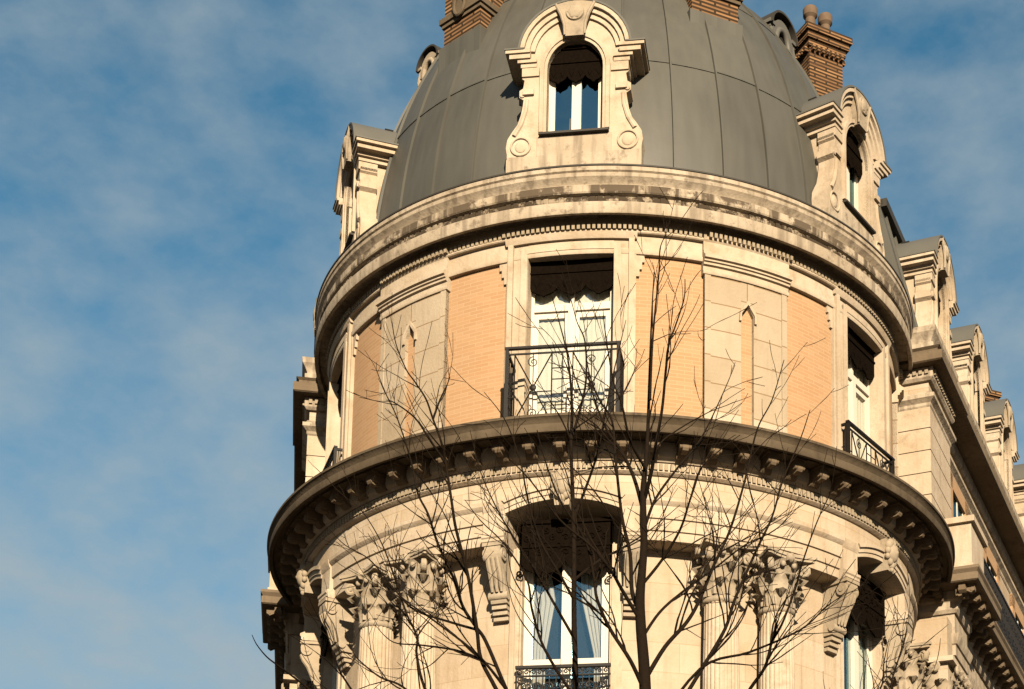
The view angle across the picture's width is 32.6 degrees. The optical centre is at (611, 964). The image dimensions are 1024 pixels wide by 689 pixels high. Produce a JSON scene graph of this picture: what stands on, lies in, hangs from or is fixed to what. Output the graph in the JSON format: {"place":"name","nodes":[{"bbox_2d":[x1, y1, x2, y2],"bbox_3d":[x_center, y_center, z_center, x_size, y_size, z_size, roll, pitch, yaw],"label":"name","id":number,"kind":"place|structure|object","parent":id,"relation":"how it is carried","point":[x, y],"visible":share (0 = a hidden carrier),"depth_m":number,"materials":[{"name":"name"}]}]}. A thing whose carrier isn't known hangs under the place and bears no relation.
{"place":"outdoors","nodes":[
{"label":"outdoors","id":0,"kind":"place"},
{"bbox_2d":[0,0,1023,688],"label":"sky","id":1,"kind":"structure","parent":0,"point":[170,229],"materials":[{"name":"blue"}]},
{"label":"ground","id":2,"kind":"structure","parent":0,"visible":0},
{"bbox_2d":[252,249,730,688],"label":"bare tree","id":3,"kind":"object","parent":2,"relation":"on","point":[477,655],"visible":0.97,"depth_m":16.39,"materials":[{"name":"brown plant"}]},
{"bbox_2d":[261,0,1023,688],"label":"corner building","id":4,"kind":"structure","parent":2,"relation":"on","point":[501,166],"depth_m":27.91,"materials":[{"name":"stone"}]},
{"bbox_2d":[319,625,337,688],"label":"lower window","id":5,"kind":"structure","parent":4,"relation":"in","point":[324,639],"depth_m":30.22,"materials":[{"name":"white paint"}]},
{"bbox_2d":[337,369,342,407],"bbox_3d":[-4.670,-10.249,30.608,0.060,0.625,1.330,4,-11,-19],"label":"tall window","id":6,"kind":"structure","parent":4,"relation":"in","point":[339,382],"depth_m":31.02,"materials":[{"name":"black paint"}]},
{"bbox_2d":[516,517,613,688],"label":"lower window","id":7,"kind":"structure","parent":4,"relation":"in","point":[533,653],"depth_m":26.49,"materials":[{"name":"white paint"}]},
{"bbox_2d":[529,257,613,414],"bbox_3d":[-0.629,-9.443,27.194,1.400,3.400,0.214,-1,-10,7],"label":"tall window","id":8,"kind":"structure","parent":4,"relation":"in","point":[596,275],"depth_m":27.32,"materials":[{"name":"white paint"}]},
{"bbox_2d":[847,325,875,461],"bbox_3d":[4.060,-9.019,29.262,0.214,3.400,1.400,-6,-12,34],"label":"tall window","id":9,"kind":"structure","parent":4,"relation":"in","point":[861,362],"depth_m":29.65,"materials":[{"name":"white paint"}]},
{"bbox_2d":[848,572,886,688],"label":"lower window","id":10,"kind":"structure","parent":4,"relation":"in","point":[872,616],"depth_m":28.71,"materials":[{"name":"white paint"}]},
{"bbox_2d":[500,187,945,688],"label":"bare tree","id":11,"kind":"object","parent":2,"relation":"on","point":[645,670],"visible":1,"depth_m":15.44,"materials":[{"name":"brown plant"}]}
]}

